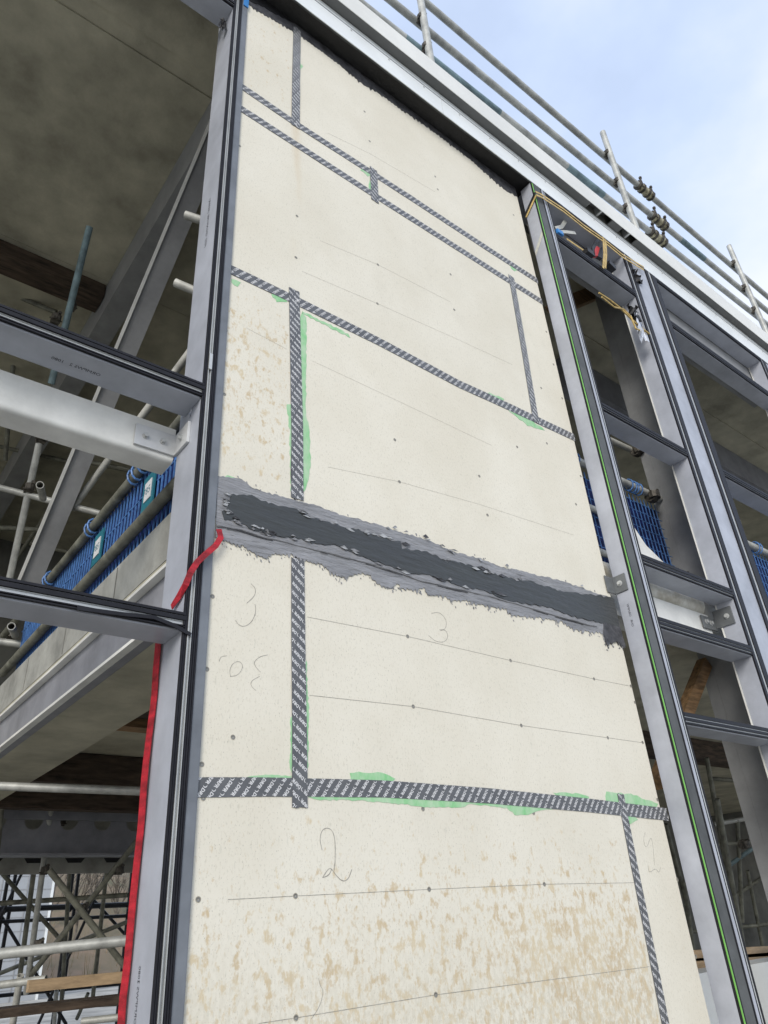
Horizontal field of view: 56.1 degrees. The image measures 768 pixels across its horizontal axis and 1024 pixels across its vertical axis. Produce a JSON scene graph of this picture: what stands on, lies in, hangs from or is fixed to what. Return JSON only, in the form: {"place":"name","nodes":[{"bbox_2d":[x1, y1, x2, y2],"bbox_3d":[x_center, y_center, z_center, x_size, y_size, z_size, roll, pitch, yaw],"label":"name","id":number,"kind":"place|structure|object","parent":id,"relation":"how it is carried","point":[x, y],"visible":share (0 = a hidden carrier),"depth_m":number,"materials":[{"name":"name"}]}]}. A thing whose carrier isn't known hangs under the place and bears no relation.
{"place":"outdoors","nodes":[
{"label":"outdoors","id":0,"kind":"place"},
{"bbox_2d":[0,874,54,1003],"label":"building","id":1,"kind":"structure","parent":0,"point":[23,887],"depth_m":26.37,"materials":[{"name":"grey paint"}]},
{"bbox_2d":[0,986,118,1023],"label":"ground","id":2,"kind":"structure","parent":0,"point":[70,1016],"depth_m":19.91,"materials":[{"name":"grey concrete"}]},
{"bbox_2d":[0,873,131,1023],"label":"scaffold","id":3,"kind":"object","parent":2,"relation":"on","point":[9,909],"visible":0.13,"depth_m":10.92,"materials":[{"name":"galvanised steel"},{"name":"timber"}]},
{"bbox_2d":[0,211,199,1023],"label":"scaffold","id":4,"kind":"object","parent":2,"relation":"on","point":[41,950],"visible":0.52,"depth_m":5.22,"materials":[{"name":"metal"}]},
{"bbox_2d":[0,994,119,1018],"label":"timber board","id":5,"kind":"object","parent":4,"relation":"attached to","point":[53,1006],"depth_m":4.16,"materials":[{"name":"brown wood"}]},
{"bbox_2d":[0,819,136,857],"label":"cellular beam","id":6,"kind":"structure","parent":4,"relation":"attached to","point":[19,839],"depth_m":6.18,"materials":[{"name":"metal"}]},
{"bbox_2d":[3,810,137,821],"bbox_3d":[-2.960,2.490,6.150,5.500,0.249,0.020,18,-37,-34],"label":"stiffener plate","id":7,"kind":"object","parent":6,"relation":"attached to","point":[63,815],"visible":0.11,"depth_m":6.26,"materials":[{"name":"metal"}]},
{"bbox_2d":[26,971,121,992],"bbox_3d":[-1.715,3.169,4.921,1.351,0.065,0.050,18,-37,-34],"label":"timber board","id":8,"kind":"object","parent":4,"relation":"on","point":[48,984],"visible":0.36,"depth_m":4.68,"materials":[{"name":"brown wood"}]},
{"bbox_2d":[0,513,170,800],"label":"floor slab","id":9,"kind":"structure","parent":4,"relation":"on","point":[66,694],"depth_m":3.60,"materials":[{"name":"concrete"}]},
{"bbox_2d":[0,819,137,874],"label":"deck edge","id":10,"kind":"object","parent":9,"relation":"attached to","point":[58,865],"visible":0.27,"depth_m":6.75,"materials":[{"name":"metal"}]},
{"bbox_2d":[0,791,139,813],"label":"timber joist","id":11,"kind":"object","parent":9,"relation":"attached to","point":[64,802],"depth_m":5.90,"materials":[{"name":"wood"}]},
{"bbox_2d":[30,753,142,786],"bbox_3d":[-1.034,2.316,6.202,4.500,0.210,0.100,18,-37,-34],"label":"timber joist","id":12,"kind":"object","parent":9,"relation":"attached to","point":[88,769],"depth_m":5.37,"materials":[{"name":"brown wood"}]},
{"bbox_2d":[0,415,180,676],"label":"barrier","id":13,"kind":"object","parent":9,"relation":"on","point":[133,521],"visible":0.56,"depth_m":3.58,"materials":[{"name":"blue plastic"}]},
{"bbox_2d":[116,718,147,732],"bbox_3d":[-0.337,1.556,5.001,3.140,0.174,0.120,18,-37,-34],"label":"timber joist","id":14,"kind":"object","parent":9,"relation":"attached to","point":[137,725],"depth_m":4.15,"materials":[{"name":"brown wood"}]},
{"bbox_2d":[137,711,148,718],"bbox_3d":[-0.179,1.428,4.837,3.140,0.134,0.320,18,-37,-34],"label":"timber joist","id":15,"kind":"object","parent":9,"relation":"attached to","point":[145,715],"depth_m":4.08,"materials":[{"name":"brown wood"}]},
{"bbox_2d":[0,0,248,1023],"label":"window frame","id":16,"kind":"object","parent":2,"relation":"on","point":[158,968],"visible":0.99,"depth_m":2.42,"materials":[{"name":"metal"}]},
{"bbox_2d":[0,370,175,474],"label":"steel beam","id":17,"kind":"structure","parent":16,"relation":"attached to","point":[40,410],"depth_m":2.64,"materials":[{"name":"white metal"}]},
{"bbox_2d":[133,421,190,456],"bbox_3d":[-0.851,-0.304,2.766,0.171,0.099,0.124,18,-37,-34],"label":"angle bracket","id":18,"kind":"object","parent":16,"relation":"attached to","point":[156,440],"visible":1,"depth_m":2.79,"materials":[{"name":"metal"}]},
{"bbox_2d":[117,529,223,1023],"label":"strap","id":19,"kind":"object","parent":16,"relation":"attached to","point":[206,553],"visible":0.89,"depth_m":2.16,"materials":[{"name":"red fabric"}]},
{"bbox_2d":[219,17,226,30],"bbox_3d":[-0.932,-2.826,4.178,0.049,0.131,0.023,18,-37,-34],"label":"film scrap","id":20,"kind":"object","parent":16,"relation":"attached to","point":[222,24],"visible":1,"depth_m":4.18,"materials":[{"name":"black plastic"}]},
{"bbox_2d":[183,0,710,1023],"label":"sheathing wall","id":21,"kind":"structure","parent":2,"relation":"on","point":[427,790],"depth_m":3.03,"materials":[{"name":"cream cement fibre board"},{"name":"dark rubber tape"}]},
{"bbox_2d":[521,182,767,1023],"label":"window frame","id":22,"kind":"object","parent":2,"relation":"on","point":[678,328],"visible":0.94,"depth_m":4.73,"materials":[{"name":"metal"}]},
{"bbox_2d":[535,231,542,254],"bbox_3d":[1.162,-2.015,5.407,0.002,0.182,0.098,18,-37,-34],"label":"tape scrap","id":23,"kind":"object","parent":22,"relation":"attached to","point":[539,242],"visible":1,"depth_m":5.41,"materials":[{"name":"white plastic"}]},
{"bbox_2d":[555,220,575,236],"bbox_3d":[1.479,-2.356,5.868,0.418,0.578,0.065,18,-37,-34],"label":"clear tape scrap","id":24,"kind":"object","parent":22,"relation":"attached to","point":[559,227],"visible":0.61,"depth_m":5.82,"materials":[{"name":"blue plastic"}]},
{"bbox_2d":[525,191,643,269],"bbox_3d":[1.728,-2.155,5.995,1.488,0.517,0.143,18,-37,-34],"label":"yellow strap","id":25,"kind":"object","parent":22,"relation":"attached to","point":[605,244],"visible":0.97,"depth_m":5.91,"materials":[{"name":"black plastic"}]},
{"bbox_2d":[582,238,615,272],"bbox_3d":[1.768,-2.224,6.054,0.390,0.429,0.080,18,-37,-34],"label":"ratchet tool","id":26,"kind":"object","parent":22,"relation":"on","point":[595,251],"visible":0.94,"depth_m":6.02,"materials":[{"name":"black plastic"}]},
{"bbox_2d":[604,573,627,594],"bbox_3d":[1.292,0.393,4.019,0.076,0.100,0.088,18,-37,-34],"label":"fixing plate","id":27,"kind":"object","parent":22,"relation":"attached to","point":[617,584],"visible":1,"depth_m":4.03,"materials":[{"name":"metal"}]},
{"bbox_2d":[598,292,649,333],"bbox_3d":[1.909,-1.543,5.686,0.628,0.173,0.021,18,-37,-34],"label":"cord","id":28,"kind":"object","parent":22,"relation":"hanging from","point":[626,313],"visible":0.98,"depth_m":5.69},
{"bbox_2d":[627,302,641,322],"bbox_3d":[2.025,-1.607,5.840,0.144,0.211,0.067,18,-37,-34],"label":"film scrap","id":29,"kind":"object","parent":22,"relation":"attached to","point":[631,309],"visible":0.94,"depth_m":5.81,"materials":[{"name":"black plastic"}]},
{"bbox_2d":[632,269,642,283],"bbox_3d":[2.215,-2.060,6.301,0.111,0.163,0.053,18,-37,-34],"label":"film scrap","id":30,"kind":"object","parent":22,"relation":"attached to","point":[637,277],"visible":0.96,"depth_m":6.29,"materials":[{"name":"black plastic"}]},
{"bbox_2d":[634,312,648,342],"bbox_3d":[2.055,-1.477,5.782,0.091,0.304,0.047,18,-37,-34],"label":"film scrap","id":31,"kind":"object","parent":22,"relation":"attached to","point":[641,333],"visible":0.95,"depth_m":5.74,"materials":[{"name":"plastic"}]},
{"bbox_2d":[602,561,712,633],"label":"steel beam","id":32,"kind":"structure","parent":22,"relation":"attached to","point":[678,608],"depth_m":4.56,"materials":[{"name":"grey metal"}]},
{"bbox_2d":[700,606,735,631],"bbox_3d":[2.168,0.681,4.694,0.166,0.135,0.138,18,-37,-34],"label":"fixing plate","id":33,"kind":"object","parent":22,"relation":"attached to","point":[723,617],"visible":1,"depth_m":4.72,"materials":[{"name":"metal"}]},
{"bbox_2d":[595,295,767,900],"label":"steel column","id":34,"kind":"structure","parent":2,"relation":"on","point":[748,772],"depth_m":5.56,"materials":[{"name":"grey metal"}]},
{"bbox_2d":[611,437,643,456],"bbox_3d":[3.004,-0.294,6.793,3.226,0.239,0.132,18,-37,-34],"label":"scaffold","id":35,"kind":"object","parent":34,"relation":"attached to","point":[634,451],"visible":0.44,"depth_m":6.11,"materials":[{"name":"metal"}]},
{"bbox_2d":[577,453,688,571],"bbox_3d":[1.599,0.011,5.181,1.703,0.890,0.152,18,-37,-34],"label":"barrier","id":36,"kind":"object","parent":34,"relation":"attached to","point":[646,523],"visible":0.3,"depth_m":5.60,"materials":[{"name":"blue plastic"}]},
{"bbox_2d":[635,529,662,561],"bbox_3d":[1.816,0.223,4.983,0.309,0.264,0.006,18,-37,-34],"label":"cover sheet","id":37,"kind":"object","parent":36,"relation":"attached to","point":[645,550],"visible":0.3,"depth_m":4.95,"materials":[{"name":"white plastic"}]},
{"bbox_2d":[651,657,711,789],"bbox_3d":[1.949,1.337,4.692,1.017,0.928,0.070,18,-37,-34],"label":"timber prop","id":38,"kind":"object","parent":34,"relation":"attached to","point":[695,687],"visible":0.57,"depth_m":4.88,"materials":[{"name":"brown wood"}]},
{"bbox_2d":[663,817,767,949],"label":"scaffolding","id":39,"kind":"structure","parent":2,"relation":"on","point":[751,935],"depth_m":15.65,"materials":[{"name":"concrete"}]},
{"bbox_2d":[621,605,741,819],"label":"floor slab","id":40,"kind":"structure","parent":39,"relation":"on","point":[682,661],"depth_m":6.72,"materials":[{"name":"concrete"}]},
{"bbox_2d":[0,539,742,821],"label":"back wall","id":41,"kind":"structure","parent":40,"relation":"on","point":[7,653],"depth_m":10.63,"materials":[{"name":"concrete"}]},
{"bbox_2d":[0,0,767,560],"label":"slab","id":42,"kind":"structure","parent":41,"relation":"on","point":[104,104],"depth_m":5.69,"materials":[{"name":"concrete"}]},
{"bbox_2d":[0,239,105,312],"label":"timber beam","id":43,"kind":"structure","parent":42,"relation":"attached to","point":[24,266],"depth_m":6.40,"materials":[{"name":"brown wood"}]},
{"bbox_2d":[0,100,211,519],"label":"ceiling beam","id":44,"kind":"structure","parent":42,"relation":"attached to","point":[105,321],"depth_m":6.34,"materials":[{"name":"grey metal"}]},
{"bbox_2d":[18,120,209,583],"bbox_3d":[-1.844,-1.202,5.177,0.179,2.956,2.506,22,-39,-38],"label":"raking brace","id":45,"kind":"object","parent":42,"relation":"attached to","point":[129,341],"visible":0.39,"depth_m":5.13,"materials":[{"name":"grey paint"}]},
{"bbox_2d":[265,0,767,379],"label":"roof edge","id":46,"kind":"object","parent":42,"relation":"attached to","point":[359,36],"visible":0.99,"depth_m":5.48,"materials":[{"name":"metal"}]},
{"bbox_2d":[359,0,767,333],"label":"guard rail","id":47,"kind":"object","parent":46,"relation":"on","point":[419,21],"visible":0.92,"depth_m":7.06,"materials":[{"name":"metal"}]},
{"bbox_2d":[545,288,595,313],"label":"timber beam","id":48,"kind":"structure","parent":42,"relation":"attached to","point":[583,297],"depth_m":6.88,"materials":[{"name":"brown wood"}]},
{"bbox_2d":[555,357,767,493],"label":"ceiling beam","id":49,"kind":"structure","parent":42,"relation":"attached to","point":[611,396],"depth_m":9.47,"materials":[{"name":"metal"}]},
{"bbox_2d":[642,730,729,768],"bbox_3d":[3.278,2.622,7.948,8.600,0.224,0.200,18,-37,-34],"label":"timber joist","id":50,"kind":"object","parent":40,"relation":"attached to","point":[714,752],"depth_m":8.07,"materials":[{"name":"brown wood"}]},
{"bbox_2d":[747,540,767,597],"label":"barrier","id":51,"kind":"object","parent":40,"relation":"on","point":[762,565],"visible":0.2,"depth_m":6.68,"materials":[{"name":"blue plastic"}]},
{"bbox_2d":[664,757,767,949],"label":"scaffold","id":52,"kind":"object","parent":2,"relation":"on","point":[720,823],"visible":0.59,"depth_m":8.48,"materials":[{"name":"metal"}]},
{"bbox_2d":[693,946,767,960],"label":"timber rail","id":53,"kind":"object","parent":52,"relation":"on","point":[750,950],"depth_m":5.04,"materials":[{"name":"brown wood"}]},
{"bbox_2d":[695,953,767,968],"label":"timber rail","id":54,"kind":"object","parent":52,"relation":"on","point":[700,963],"depth_m":4.68,"materials":[{"name":"brown wood"}]},
{"bbox_2d":[698,957,767,1023],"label":"stacked panel","id":55,"kind":"object","parent":2,"relation":"on","point":[759,967],"depth_m":4.43,"materials":[{"name":"white"}]},
{"bbox_2d":[41,873,128,977],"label":"hill","id":56,"kind":"structure","parent":0,"point":[107,959],"depth_m":41.33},
{"bbox_2d":[48,874,76,930],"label":"bare tree","id":57,"kind":"object","parent":56,"relation":"on","point":[55,885],"visible":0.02,"depth_m":43.11,"materials":[{"name":"brown plant"}]},
{"bbox_2d":[61,873,103,939],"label":"bare tree","id":58,"kind":"object","parent":56,"relation":"on","point":[87,878],"visible":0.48,"depth_m":40.49,"materials":[{"name":"brown plant"}]},
{"bbox_2d":[47,874,127,977],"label":"undergrowth","id":59,"kind":"object","parent":56,"relation":"on","point":[52,975],"depth_m":37.34,"materials":[{"name":"brown plant"}]},
{"bbox_2d":[89,873,102,892],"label":"bare tree","id":60,"kind":"object","parent":56,"relation":"on","point":[96,886],"visible":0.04,"depth_m":47.69,"materials":[{"name":"brown plant"}]},
{"bbox_2d":[99,873,129,914],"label":"bare tree","id":61,"kind":"object","parent":56,"relation":"on","point":[117,911],"visible":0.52,"depth_m":45.75,"materials":[{"name":"brown plant"}]},
{"bbox_2d":[365,0,767,328],"label":"sky","id":62,"kind":"structure","parent":0,"point":[677,89],"materials":[{"name":"blue"}]}
]}

